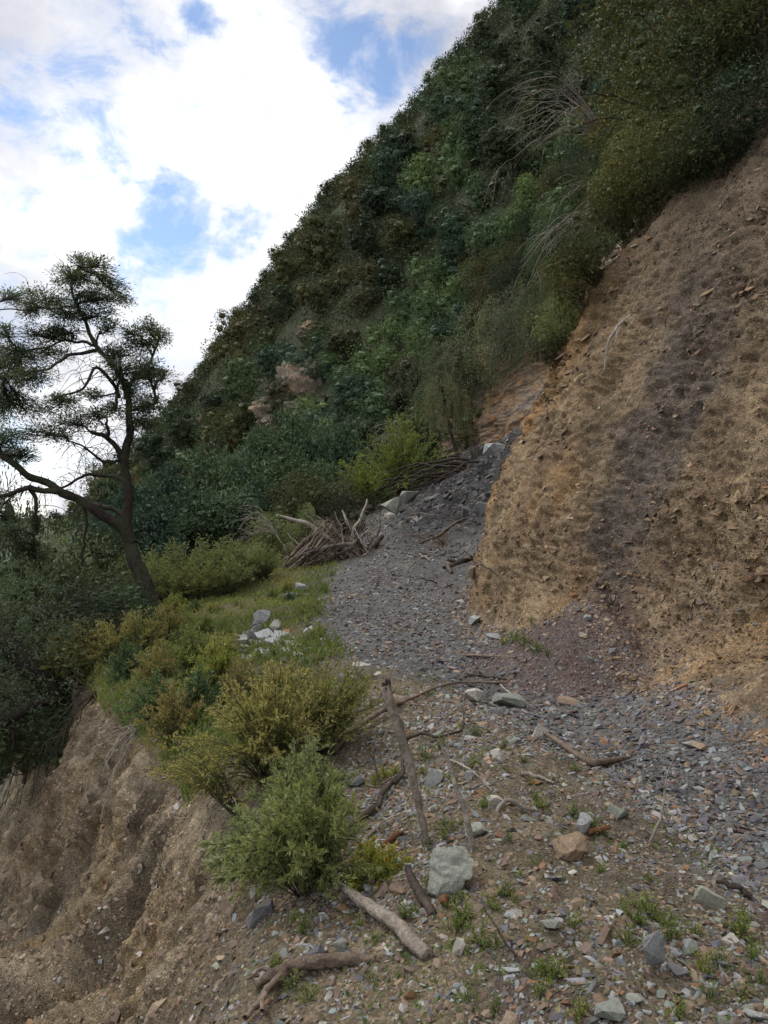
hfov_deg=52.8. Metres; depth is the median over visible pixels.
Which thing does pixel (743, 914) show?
weed
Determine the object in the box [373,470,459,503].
dark stem
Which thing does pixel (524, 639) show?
weed
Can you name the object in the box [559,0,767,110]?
slope tree
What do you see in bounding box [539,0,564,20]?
hillside tree
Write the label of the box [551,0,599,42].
hillside tree
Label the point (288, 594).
leafy bush
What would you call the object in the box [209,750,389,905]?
leafy bush
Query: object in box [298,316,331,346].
hillside tree
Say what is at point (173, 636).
weed
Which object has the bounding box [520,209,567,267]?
slope tree
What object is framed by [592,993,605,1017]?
stone
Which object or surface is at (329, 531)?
dead branch
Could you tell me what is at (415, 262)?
hillside tree
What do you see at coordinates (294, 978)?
weed
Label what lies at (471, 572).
rock
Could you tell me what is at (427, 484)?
dark stem
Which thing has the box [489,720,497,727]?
stone
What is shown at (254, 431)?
shrub
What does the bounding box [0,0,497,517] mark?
sky
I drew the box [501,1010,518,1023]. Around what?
stone
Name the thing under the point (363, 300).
hillside tree
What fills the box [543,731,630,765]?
branch
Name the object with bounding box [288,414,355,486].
shrub
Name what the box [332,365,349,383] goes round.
hillside shrub
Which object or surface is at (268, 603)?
grass
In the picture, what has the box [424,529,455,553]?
dry brush
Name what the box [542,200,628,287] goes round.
shrub
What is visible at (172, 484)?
shrub
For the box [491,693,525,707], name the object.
rock
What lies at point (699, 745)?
stone
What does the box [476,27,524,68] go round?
hillside tree
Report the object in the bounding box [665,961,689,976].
rock
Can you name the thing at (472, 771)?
stick
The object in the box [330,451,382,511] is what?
willow bush
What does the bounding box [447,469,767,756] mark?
clods
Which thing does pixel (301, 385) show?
rock outcrop
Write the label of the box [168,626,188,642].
leafy bush
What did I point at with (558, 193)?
hillside tree
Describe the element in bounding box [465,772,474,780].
stone
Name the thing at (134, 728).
hanging roots
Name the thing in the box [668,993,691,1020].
weed
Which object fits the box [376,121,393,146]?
hillside tree
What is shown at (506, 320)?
shrub
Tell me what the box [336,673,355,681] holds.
rock
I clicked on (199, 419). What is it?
rock outcrop
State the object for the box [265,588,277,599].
leafy bush
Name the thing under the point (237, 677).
plume bush
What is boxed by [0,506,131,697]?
shrub
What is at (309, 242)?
hillside tree
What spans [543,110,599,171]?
hillside tree
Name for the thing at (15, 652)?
shrub
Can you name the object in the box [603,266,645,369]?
hanging branch
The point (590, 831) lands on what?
wood chip
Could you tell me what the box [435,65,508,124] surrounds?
hillside tree
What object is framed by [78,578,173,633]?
shrub
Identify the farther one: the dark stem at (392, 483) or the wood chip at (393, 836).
the dark stem at (392, 483)
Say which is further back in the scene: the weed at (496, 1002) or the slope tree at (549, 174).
the slope tree at (549, 174)
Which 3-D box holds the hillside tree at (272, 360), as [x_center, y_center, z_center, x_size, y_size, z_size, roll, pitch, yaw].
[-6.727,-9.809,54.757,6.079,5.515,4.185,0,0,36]
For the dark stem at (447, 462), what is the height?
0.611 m
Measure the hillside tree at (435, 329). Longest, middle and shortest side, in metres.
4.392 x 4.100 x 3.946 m
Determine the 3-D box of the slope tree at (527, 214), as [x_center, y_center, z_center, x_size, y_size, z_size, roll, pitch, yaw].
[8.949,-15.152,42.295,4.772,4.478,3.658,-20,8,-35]
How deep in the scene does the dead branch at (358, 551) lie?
19.06 m
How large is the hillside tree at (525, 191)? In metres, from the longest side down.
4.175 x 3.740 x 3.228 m
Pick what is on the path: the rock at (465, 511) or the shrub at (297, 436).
the rock at (465, 511)
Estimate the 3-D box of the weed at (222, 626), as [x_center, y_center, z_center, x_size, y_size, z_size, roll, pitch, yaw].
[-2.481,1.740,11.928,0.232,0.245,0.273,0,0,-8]
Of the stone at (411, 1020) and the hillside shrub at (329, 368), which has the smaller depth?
the stone at (411, 1020)
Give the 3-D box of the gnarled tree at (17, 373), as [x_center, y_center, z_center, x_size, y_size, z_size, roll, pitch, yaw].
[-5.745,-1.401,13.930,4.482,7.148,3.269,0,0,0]
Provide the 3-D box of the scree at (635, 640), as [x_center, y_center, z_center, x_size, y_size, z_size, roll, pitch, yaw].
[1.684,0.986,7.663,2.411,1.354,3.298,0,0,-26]
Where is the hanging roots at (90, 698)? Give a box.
[16,690,97,795]
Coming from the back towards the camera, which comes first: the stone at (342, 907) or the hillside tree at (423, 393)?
the hillside tree at (423, 393)
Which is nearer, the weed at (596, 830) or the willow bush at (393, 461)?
the weed at (596, 830)
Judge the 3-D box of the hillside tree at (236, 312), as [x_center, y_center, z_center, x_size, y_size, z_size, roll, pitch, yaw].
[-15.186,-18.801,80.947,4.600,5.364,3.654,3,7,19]
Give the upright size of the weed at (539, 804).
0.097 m
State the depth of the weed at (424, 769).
4.73 m
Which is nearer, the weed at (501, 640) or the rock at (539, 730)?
the rock at (539, 730)
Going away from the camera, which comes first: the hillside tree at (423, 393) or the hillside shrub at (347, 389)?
the hillside tree at (423, 393)
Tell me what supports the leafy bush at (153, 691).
on the ground at (245, 996)
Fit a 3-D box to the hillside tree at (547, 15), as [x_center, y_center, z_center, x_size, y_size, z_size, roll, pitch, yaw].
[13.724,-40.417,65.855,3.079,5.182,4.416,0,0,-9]
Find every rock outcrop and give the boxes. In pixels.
[195,416,207,437]
[248,359,325,430]
[293,320,314,346]
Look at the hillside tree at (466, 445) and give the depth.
32.65 m
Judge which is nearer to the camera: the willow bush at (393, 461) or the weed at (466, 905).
the weed at (466, 905)
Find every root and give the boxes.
[242,952,379,1020]
[495,798,537,811]
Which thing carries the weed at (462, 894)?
on the ground at (245, 996)
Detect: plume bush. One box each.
[80,618,140,672]
[91,606,172,658]
[119,637,184,692]
[130,679,215,757]
[146,731,240,817]
[149,601,190,641]
[179,655,352,808]
[195,628,242,667]
[206,656,267,705]
[250,642,385,754]
[253,658,299,695]
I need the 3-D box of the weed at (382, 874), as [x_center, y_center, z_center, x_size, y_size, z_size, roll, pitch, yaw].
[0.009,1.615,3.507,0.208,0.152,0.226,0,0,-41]
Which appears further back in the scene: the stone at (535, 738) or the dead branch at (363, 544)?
the dead branch at (363, 544)
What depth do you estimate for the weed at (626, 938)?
2.77 m
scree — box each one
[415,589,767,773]
[437,540,759,707]
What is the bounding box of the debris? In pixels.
[382,427,521,548]
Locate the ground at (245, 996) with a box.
[91,508,767,1023]
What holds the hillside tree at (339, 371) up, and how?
on the hillside at (292, 330)
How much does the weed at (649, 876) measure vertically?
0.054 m
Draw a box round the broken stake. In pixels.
[381,678,429,845]
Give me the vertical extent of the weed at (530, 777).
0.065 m
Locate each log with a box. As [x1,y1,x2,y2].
[337,880,433,961]
[404,865,436,916]
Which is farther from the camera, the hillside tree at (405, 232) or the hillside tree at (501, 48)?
the hillside tree at (501, 48)
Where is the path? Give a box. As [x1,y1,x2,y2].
[316,428,767,889]
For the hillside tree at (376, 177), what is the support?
on the hillside at (292, 330)
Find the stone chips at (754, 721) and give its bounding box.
[438,103,767,743]
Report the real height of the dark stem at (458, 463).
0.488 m
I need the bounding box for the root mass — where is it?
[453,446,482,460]
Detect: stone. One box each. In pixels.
[234,636,248,644]
[245,629,256,639]
[250,620,260,627]
[251,624,261,630]
[253,610,269,623]
[254,628,272,639]
[264,636,282,648]
[269,619,280,631]
[273,630,293,639]
[336,998,340,1009]
[337,904,348,911]
[348,776,364,786]
[388,883,407,893]
[393,693,403,700]
[396,836,413,841]
[407,1017,416,1023]
[408,738,417,741]
[439,893,448,905]
[452,698,459,704]
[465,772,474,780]
[476,721,489,725]
[483,755,491,763]
[483,884,502,895]
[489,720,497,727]
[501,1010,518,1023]
[506,908,521,916]
[507,735,519,742]
[519,814,538,821]
[527,735,537,741]
[528,779,542,784]
[534,835,541,840]
[549,875,559,881]
[589,787,599,793]
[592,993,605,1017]
[601,737,607,743]
[608,648,617,654]
[668,750,678,754]
[676,683,687,689]
[683,941,697,954]
[688,834,697,840]
[689,983,699,987]
[692,741,707,749]
[721,932,739,944]
[727,764,738,769]
[742,1003,755,1010]
[743,1008,767,1018]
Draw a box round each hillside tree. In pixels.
[46,510,67,529]
[62,500,83,516]
[79,452,146,502]
[80,461,137,509]
[130,459,157,486]
[132,425,188,478]
[134,472,184,489]
[159,403,201,449]
[169,427,227,472]
[170,379,200,408]
[194,353,214,377]
[194,391,230,423]
[194,405,250,458]
[200,314,261,378]
[212,352,262,407]
[214,305,255,347]
[227,425,278,472]
[232,397,256,445]
[240,298,289,339]
[241,288,267,316]
[245,324,284,366]
[250,338,307,393]
[256,268,271,287]
[257,376,295,426]
[260,244,311,303]
[261,281,299,321]
[267,246,289,267]
[276,392,334,437]
[278,329,329,369]
[280,231,293,254]
[283,203,348,281]
[289,271,338,320]
[297,370,380,429]
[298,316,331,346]
[301,202,346,257]
[310,414,339,459]
[314,178,337,206]
[320,324,365,360]
[325,262,356,298]
[325,364,369,419]
[326,407,400,492]
[328,257,390,318]
[333,173,369,231]
[341,205,397,269]
[345,343,403,392]
[346,383,400,438]
[351,178,414,242]
[352,156,385,183]
[356,162,404,211]
[357,137,371,155]
[360,314,405,362]
[362,142,436,198]
[364,251,404,297]
[375,124,433,178]
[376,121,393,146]
[378,353,427,418]
[379,211,433,266]
[381,284,419,326]
[386,401,438,440]
[388,426,452,467]
[390,123,421,144]
[391,184,462,255]
[392,323,458,377]
[396,151,450,205]
[397,284,465,356]
[404,251,451,303]
[407,81,450,120]
[412,359,450,410]
[417,121,459,169]
[419,94,453,137]
[422,69,438,91]
[423,297,477,350]
[423,369,475,402]
[425,200,471,247]
[429,48,489,109]
[429,210,482,282]
[430,56,448,70]
[431,134,480,193]
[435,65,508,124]
[437,273,474,320]
[438,97,479,156]
[439,424,476,463]
[445,40,466,63]
[453,109,520,172]
[453,398,492,440]
[455,215,515,284]
[458,260,519,306]
[459,170,499,219]
[463,211,523,260]
[465,304,498,346]
[467,13,502,62]
[468,113,547,197]
[472,8,489,23]
[473,301,516,363]
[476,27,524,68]
[476,55,530,118]
[482,202,526,247]
[489,215,560,270]
[504,0,541,29]
[505,172,554,228]
[508,14,572,81]
[514,80,561,144]
[515,66,564,106]
[519,137,557,176]
[527,176,578,242]
[528,0,565,56]
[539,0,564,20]
[539,72,594,129]
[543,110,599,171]
[543,153,587,191]
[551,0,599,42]
[571,35,616,79]
[584,0,602,10]
[584,0,633,54]
[587,60,622,116]
[601,5,668,75]
[605,46,664,100]
[625,0,676,52]
[630,0,653,14]
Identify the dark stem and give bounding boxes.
[340,475,445,499]
[345,475,439,504]
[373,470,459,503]
[380,457,473,487]
[387,462,453,472]
[387,464,466,490]
[402,462,462,474]
[404,475,453,488]
[404,476,446,490]
[415,455,465,467]
[422,461,465,474]
[435,460,478,481]
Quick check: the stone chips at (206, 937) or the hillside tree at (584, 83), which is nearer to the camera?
the stone chips at (206, 937)
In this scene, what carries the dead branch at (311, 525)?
on the brushwood at (346, 536)
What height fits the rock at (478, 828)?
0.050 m
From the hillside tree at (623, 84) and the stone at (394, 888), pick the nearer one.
the stone at (394, 888)
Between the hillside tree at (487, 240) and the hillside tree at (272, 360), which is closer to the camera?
the hillside tree at (487, 240)
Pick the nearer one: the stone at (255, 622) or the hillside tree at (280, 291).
the stone at (255, 622)
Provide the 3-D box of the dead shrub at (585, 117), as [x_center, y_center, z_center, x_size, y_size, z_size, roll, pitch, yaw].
[3.806,-8.387,16.631,3.840,3.491,2.811,0,0,0]
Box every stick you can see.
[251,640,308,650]
[367,812,403,836]
[406,712,464,739]
[439,734,476,850]
[450,759,491,790]
[455,549,472,556]
[465,654,516,657]
[468,674,505,679]
[471,563,498,575]
[485,911,516,956]
[519,771,554,783]
[716,879,752,898]
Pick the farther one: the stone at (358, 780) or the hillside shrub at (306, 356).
the hillside shrub at (306, 356)
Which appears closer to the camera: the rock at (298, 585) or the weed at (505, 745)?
the weed at (505, 745)
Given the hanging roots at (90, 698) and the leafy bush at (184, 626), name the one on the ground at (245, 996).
the leafy bush at (184, 626)
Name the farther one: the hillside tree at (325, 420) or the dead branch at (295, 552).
the hillside tree at (325, 420)
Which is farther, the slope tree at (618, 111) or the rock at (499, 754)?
the slope tree at (618, 111)
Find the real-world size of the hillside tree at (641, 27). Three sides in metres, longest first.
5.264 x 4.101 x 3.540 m
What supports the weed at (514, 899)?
on the ground at (245, 996)
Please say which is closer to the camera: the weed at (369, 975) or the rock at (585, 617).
the weed at (369, 975)
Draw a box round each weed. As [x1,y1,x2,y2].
[168,629,181,643]
[217,617,227,631]
[236,599,248,608]
[250,592,263,604]
[267,951,280,967]
[278,967,309,1004]
[286,908,303,923]
[288,911,313,936]
[293,982,322,1003]
[294,601,310,616]
[306,623,324,637]
[311,606,324,616]
[313,620,328,636]
[313,650,326,660]
[319,580,331,591]
[331,848,348,866]
[337,856,373,886]
[337,872,372,894]
[340,837,393,880]
[351,912,365,928]
[354,835,388,863]
[360,850,401,888]
[362,929,384,945]
[364,968,381,983]
[365,773,383,786]
[373,842,411,873]
[374,764,391,778]
[388,765,399,775]
[398,897,417,921]
[411,734,433,761]
[418,763,427,776]
[423,837,435,846]
[431,814,455,832]
[432,734,446,751]
[434,822,449,838]
[441,900,469,942]
[442,772,459,783]
[442,893,460,906]
[443,820,459,832]
[443,894,474,930]
[449,978,482,1013]
[457,888,470,900]
[462,914,496,953]
[464,724,484,735]
[466,751,482,767]
[476,792,491,810]
[479,888,500,913]
[485,991,501,1014]
[488,930,505,944]
[492,874,513,899]
[496,635,511,645]
[498,739,508,748]
[500,828,512,843]
[502,627,523,643]
[509,893,521,905]
[511,869,525,876]
[512,632,532,649]
[519,752,526,763]
[524,639,543,654]
[525,957,554,977]
[526,776,539,786]
[527,853,547,865]
[530,954,562,984]
[530,976,550,998]
[531,788,540,800]
[533,792,547,810]
[541,647,553,655]
[541,954,568,984]
[562,800,589,817]
[565,911,583,932]
[567,995,588,1023]
[568,762,581,774]
[586,808,602,835]
[590,821,611,836]
[595,859,605,872]
[612,922,646,946]
[619,837,630,848]
[620,893,654,929]
[622,890,664,915]
[639,873,655,881]
[642,902,673,926]
[656,905,680,926]
[658,913,686,949]
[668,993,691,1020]
[683,918,710,938]
[688,946,716,977]
[697,980,732,1002]
[701,946,741,976]
[721,981,754,1002]
[725,908,758,944]
[732,903,760,920]
[736,934,767,966]
[740,966,767,999]
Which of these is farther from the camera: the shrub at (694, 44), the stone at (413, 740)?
the shrub at (694, 44)
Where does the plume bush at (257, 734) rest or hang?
on the ground at (245, 996)
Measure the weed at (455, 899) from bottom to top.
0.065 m
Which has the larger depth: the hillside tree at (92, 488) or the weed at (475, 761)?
the hillside tree at (92, 488)
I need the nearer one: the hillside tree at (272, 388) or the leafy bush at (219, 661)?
the leafy bush at (219, 661)
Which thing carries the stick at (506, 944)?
on the ground at (245, 996)
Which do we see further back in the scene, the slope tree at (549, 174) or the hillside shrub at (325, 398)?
the hillside shrub at (325, 398)
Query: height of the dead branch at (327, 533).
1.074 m
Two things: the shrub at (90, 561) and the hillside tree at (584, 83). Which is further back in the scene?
the hillside tree at (584, 83)
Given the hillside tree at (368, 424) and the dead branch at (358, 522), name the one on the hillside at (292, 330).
the hillside tree at (368, 424)
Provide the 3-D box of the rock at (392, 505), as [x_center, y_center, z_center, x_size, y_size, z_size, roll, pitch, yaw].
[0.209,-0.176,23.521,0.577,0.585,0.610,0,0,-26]
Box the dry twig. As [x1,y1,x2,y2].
[649,756,675,841]
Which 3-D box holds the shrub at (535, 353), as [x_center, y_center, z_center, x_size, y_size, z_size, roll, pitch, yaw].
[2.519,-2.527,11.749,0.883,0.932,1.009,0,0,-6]
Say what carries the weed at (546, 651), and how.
on the path
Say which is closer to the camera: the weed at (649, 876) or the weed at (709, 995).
the weed at (709, 995)
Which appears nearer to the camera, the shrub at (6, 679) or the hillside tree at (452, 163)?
the shrub at (6, 679)
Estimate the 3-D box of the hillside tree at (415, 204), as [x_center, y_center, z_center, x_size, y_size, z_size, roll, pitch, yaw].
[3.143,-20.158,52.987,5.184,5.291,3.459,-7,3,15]
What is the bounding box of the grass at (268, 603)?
[77,528,356,711]
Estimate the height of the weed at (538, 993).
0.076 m
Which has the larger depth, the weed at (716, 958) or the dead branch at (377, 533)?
the dead branch at (377, 533)
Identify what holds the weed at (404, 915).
on the ground at (245, 996)
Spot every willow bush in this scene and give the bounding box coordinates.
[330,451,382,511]
[348,412,458,495]
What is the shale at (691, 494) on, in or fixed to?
attached to the cut bank
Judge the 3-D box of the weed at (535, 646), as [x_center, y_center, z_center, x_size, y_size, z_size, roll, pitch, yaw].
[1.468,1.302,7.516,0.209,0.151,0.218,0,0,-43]
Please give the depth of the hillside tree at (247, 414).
56.60 m
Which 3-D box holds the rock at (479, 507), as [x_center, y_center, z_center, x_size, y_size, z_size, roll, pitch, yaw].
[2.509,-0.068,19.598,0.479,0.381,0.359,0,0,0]
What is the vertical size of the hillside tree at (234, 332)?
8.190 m
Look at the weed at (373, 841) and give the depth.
3.74 m
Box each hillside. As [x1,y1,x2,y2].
[0,0,667,784]
[476,87,766,346]
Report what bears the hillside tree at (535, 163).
on the hillside at (292, 330)
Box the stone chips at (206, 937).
[0,667,260,1023]
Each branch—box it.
[280,515,353,556]
[282,519,328,567]
[285,531,309,564]
[286,536,322,565]
[289,542,351,568]
[292,545,351,563]
[295,509,317,561]
[296,524,325,558]
[299,548,314,565]
[301,546,320,560]
[302,521,333,567]
[303,520,346,559]
[305,524,326,561]
[306,515,343,558]
[307,520,336,562]
[309,531,345,564]
[318,540,371,564]
[328,526,360,556]
[329,681,515,755]
[334,511,359,556]
[341,510,358,547]
[341,749,404,846]
[343,527,370,558]
[351,499,367,544]
[354,520,390,556]
[356,515,365,554]
[367,513,380,549]
[368,534,383,551]
[419,517,472,543]
[443,553,474,568]
[446,561,452,573]
[448,556,467,562]
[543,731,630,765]
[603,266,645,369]
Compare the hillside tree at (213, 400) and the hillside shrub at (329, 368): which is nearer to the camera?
the hillside shrub at (329, 368)
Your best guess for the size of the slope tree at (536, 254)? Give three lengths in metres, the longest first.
4.744 x 3.329 x 3.074 m
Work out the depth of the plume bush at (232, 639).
9.29 m
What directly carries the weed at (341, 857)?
on the ground at (245, 996)
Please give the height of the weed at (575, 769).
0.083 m
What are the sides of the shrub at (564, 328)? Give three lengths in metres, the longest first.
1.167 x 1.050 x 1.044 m
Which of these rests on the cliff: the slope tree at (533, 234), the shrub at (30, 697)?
the shrub at (30, 697)
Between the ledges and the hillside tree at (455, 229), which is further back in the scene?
the hillside tree at (455, 229)
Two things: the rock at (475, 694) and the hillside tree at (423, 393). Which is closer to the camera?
the rock at (475, 694)
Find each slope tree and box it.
[449,244,507,299]
[458,270,511,330]
[481,235,535,295]
[483,243,552,310]
[505,198,546,251]
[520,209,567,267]
[523,199,588,285]
[526,205,561,245]
[533,157,585,217]
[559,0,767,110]
[560,99,626,180]
[561,147,608,224]
[566,153,631,254]
[570,0,754,164]
[576,89,622,152]
[591,1,731,141]
[648,0,745,109]
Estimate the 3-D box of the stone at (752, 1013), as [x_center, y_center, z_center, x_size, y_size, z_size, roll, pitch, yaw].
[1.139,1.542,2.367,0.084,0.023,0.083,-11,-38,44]
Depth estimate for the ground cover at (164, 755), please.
8.60 m
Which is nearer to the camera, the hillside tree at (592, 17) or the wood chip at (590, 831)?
the wood chip at (590, 831)
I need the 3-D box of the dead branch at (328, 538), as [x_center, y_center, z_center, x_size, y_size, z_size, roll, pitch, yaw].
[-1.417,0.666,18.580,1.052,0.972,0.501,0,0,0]
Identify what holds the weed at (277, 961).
on the ground at (245, 996)
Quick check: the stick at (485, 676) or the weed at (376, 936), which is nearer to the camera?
the weed at (376, 936)
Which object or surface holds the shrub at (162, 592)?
on the ground at (245, 996)
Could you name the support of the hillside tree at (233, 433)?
on the hillside at (292, 330)
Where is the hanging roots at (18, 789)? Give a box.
[0,741,47,819]
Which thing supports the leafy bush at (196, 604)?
on the ground at (245, 996)
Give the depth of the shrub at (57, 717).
10.91 m
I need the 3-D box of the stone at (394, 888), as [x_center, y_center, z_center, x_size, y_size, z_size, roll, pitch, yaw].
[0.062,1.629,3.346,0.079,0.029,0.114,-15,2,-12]
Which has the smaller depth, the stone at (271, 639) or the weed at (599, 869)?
the weed at (599, 869)
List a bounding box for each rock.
[246,898,274,928]
[294,582,309,589]
[306,943,325,955]
[333,937,347,951]
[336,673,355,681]
[351,662,373,677]
[381,497,399,514]
[383,512,395,520]
[399,491,417,503]
[424,768,443,786]
[427,846,474,897]
[451,937,466,955]
[461,507,472,516]
[464,822,487,836]
[465,688,483,701]
[468,565,475,578]
[468,615,480,624]
[473,502,486,515]
[483,443,504,454]
[485,633,499,639]
[487,795,503,805]
[490,748,506,761]
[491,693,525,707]
[532,724,549,740]
[540,919,559,927]
[551,832,586,861]
[557,696,580,705]
[576,812,591,834]
[583,614,591,619]
[594,997,625,1021]
[607,803,628,819]
[642,930,664,965]
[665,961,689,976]
[681,740,695,747]
[694,885,727,909]
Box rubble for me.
[77,507,767,1023]
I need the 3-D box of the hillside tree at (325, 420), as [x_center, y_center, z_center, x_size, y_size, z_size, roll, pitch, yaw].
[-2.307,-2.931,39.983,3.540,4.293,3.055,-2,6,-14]
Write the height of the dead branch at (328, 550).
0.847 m
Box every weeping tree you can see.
[395,335,472,433]
[410,373,478,452]
[420,336,495,427]
[443,295,523,411]
[512,261,586,356]
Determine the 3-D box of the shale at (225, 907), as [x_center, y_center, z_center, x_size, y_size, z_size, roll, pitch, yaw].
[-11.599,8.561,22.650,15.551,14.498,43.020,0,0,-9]
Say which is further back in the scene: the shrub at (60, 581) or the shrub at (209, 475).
the shrub at (209, 475)
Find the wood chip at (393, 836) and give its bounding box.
[381,830,405,847]
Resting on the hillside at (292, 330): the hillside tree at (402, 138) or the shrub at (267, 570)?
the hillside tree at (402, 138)
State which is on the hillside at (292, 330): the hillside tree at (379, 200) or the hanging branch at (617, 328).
the hillside tree at (379, 200)
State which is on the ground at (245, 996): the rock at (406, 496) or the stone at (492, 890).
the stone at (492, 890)
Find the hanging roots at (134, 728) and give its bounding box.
[78,724,142,847]
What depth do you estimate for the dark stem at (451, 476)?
25.73 m
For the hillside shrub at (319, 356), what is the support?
on the hillside at (292, 330)
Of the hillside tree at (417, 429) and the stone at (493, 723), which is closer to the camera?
the stone at (493, 723)
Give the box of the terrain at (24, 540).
[0,518,57,562]
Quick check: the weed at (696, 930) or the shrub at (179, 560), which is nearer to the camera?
the weed at (696, 930)
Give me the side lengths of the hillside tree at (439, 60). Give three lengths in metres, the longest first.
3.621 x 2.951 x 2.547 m
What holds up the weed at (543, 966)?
on the ground at (245, 996)
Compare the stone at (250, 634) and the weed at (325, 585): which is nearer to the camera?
the stone at (250, 634)
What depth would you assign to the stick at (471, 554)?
11.76 m
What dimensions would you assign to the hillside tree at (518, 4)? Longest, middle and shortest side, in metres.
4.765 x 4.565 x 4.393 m
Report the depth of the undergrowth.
61.50 m
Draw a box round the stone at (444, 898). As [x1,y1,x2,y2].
[439,893,448,905]
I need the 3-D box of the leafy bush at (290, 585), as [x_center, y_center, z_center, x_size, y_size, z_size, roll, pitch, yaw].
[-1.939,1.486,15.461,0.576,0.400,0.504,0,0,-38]
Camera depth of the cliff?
6.80 m
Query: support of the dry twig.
on the ground at (245, 996)
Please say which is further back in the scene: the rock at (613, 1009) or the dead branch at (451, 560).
the dead branch at (451, 560)
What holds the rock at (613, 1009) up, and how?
on the ground at (245, 996)
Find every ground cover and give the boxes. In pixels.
[85,616,396,803]
[199,655,767,1023]
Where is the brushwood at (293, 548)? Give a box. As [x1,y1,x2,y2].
[278,533,331,568]
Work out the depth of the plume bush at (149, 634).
11.07 m
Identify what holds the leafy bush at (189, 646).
on the ground at (245, 996)
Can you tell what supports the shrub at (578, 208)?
on the hillside at (631, 229)
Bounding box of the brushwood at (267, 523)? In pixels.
[227,502,287,556]
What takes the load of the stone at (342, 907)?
on the ground at (245, 996)
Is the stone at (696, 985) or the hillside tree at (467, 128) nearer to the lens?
the stone at (696, 985)
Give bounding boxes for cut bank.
[421,106,767,745]
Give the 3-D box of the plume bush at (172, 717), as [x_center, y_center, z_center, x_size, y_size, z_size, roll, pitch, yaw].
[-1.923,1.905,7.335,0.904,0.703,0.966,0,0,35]
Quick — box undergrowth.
[50,0,701,534]
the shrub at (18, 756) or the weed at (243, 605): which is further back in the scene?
the weed at (243, 605)
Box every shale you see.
[0,676,251,1023]
[443,123,767,735]
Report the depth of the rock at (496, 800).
4.01 m
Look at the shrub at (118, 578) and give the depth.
15.91 m
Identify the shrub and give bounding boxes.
[0,460,69,784]
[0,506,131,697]
[0,533,91,702]
[0,556,116,753]
[0,668,75,776]
[0,673,46,761]
[0,694,74,783]
[1,563,139,646]
[14,613,149,688]
[19,685,77,771]
[22,584,146,649]
[39,515,147,607]
[63,480,166,574]
[66,564,166,611]
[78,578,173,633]
[89,461,188,536]
[102,490,189,569]
[104,553,158,586]
[117,544,187,599]
[117,556,168,598]
[136,463,204,546]
[144,533,219,597]
[148,558,199,601]
[155,479,237,561]
[164,442,251,501]
[169,554,223,600]
[170,534,245,590]
[176,484,265,546]
[186,440,262,493]
[200,535,269,585]
[201,556,256,595]
[216,425,292,478]
[224,475,295,536]
[238,544,287,581]
[241,397,334,470]
[245,444,317,523]
[245,507,301,558]
[261,464,361,530]
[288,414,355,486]
[289,502,321,546]
[293,452,349,514]
[298,358,330,387]
[300,347,313,361]
[304,364,322,378]
[312,468,385,536]
[314,351,332,367]
[317,351,346,377]
[319,359,338,382]
[320,395,329,402]
[320,421,387,512]
[328,370,354,395]
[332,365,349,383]
[337,376,367,407]
[345,406,357,416]
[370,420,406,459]
[373,483,397,507]
[478,279,563,397]
[480,31,630,211]
[493,459,504,480]
[507,166,624,353]
[521,315,571,371]
[522,289,584,356]
[528,92,697,237]
[532,238,607,313]
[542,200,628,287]
[551,0,709,109]
[573,115,652,226]
[573,186,589,221]
[575,150,656,250]
[587,96,700,234]
[589,98,700,213]
[590,229,620,260]
[608,0,767,158]
[612,93,734,213]
[647,91,766,192]
[669,45,767,174]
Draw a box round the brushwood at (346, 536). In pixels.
[289,505,385,566]
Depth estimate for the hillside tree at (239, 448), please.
45.29 m
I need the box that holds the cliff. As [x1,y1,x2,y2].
[0,647,262,1023]
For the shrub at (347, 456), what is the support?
on the ground at (245, 996)
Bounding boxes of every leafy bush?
[100,637,148,686]
[112,666,180,732]
[151,591,193,620]
[160,619,219,685]
[165,591,191,609]
[165,663,231,724]
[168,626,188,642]
[173,620,198,636]
[174,631,259,698]
[180,614,197,630]
[186,598,203,612]
[188,609,220,639]
[196,800,284,892]
[207,601,218,613]
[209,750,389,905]
[227,734,361,828]
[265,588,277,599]
[278,579,295,592]
[281,590,296,601]
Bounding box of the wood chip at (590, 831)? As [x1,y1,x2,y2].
[587,824,611,834]
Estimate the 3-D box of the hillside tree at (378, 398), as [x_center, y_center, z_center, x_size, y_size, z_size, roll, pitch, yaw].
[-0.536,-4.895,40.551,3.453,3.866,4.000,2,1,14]
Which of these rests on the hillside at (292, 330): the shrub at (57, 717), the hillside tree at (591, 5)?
the hillside tree at (591, 5)
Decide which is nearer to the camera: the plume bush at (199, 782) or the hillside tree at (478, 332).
the plume bush at (199, 782)
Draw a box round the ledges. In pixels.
[500,197,663,475]
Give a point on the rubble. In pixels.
(705, 1007)
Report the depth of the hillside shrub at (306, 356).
52.32 m
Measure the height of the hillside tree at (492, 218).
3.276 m
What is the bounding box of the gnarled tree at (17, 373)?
[0,250,185,625]
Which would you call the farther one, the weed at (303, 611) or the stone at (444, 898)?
the weed at (303, 611)
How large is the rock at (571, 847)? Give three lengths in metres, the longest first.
0.157 x 0.141 x 0.124 m
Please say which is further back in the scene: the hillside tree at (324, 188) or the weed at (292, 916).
the hillside tree at (324, 188)
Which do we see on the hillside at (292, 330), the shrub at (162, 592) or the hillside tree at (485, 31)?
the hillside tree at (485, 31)
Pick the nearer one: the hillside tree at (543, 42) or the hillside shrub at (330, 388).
the hillside shrub at (330, 388)

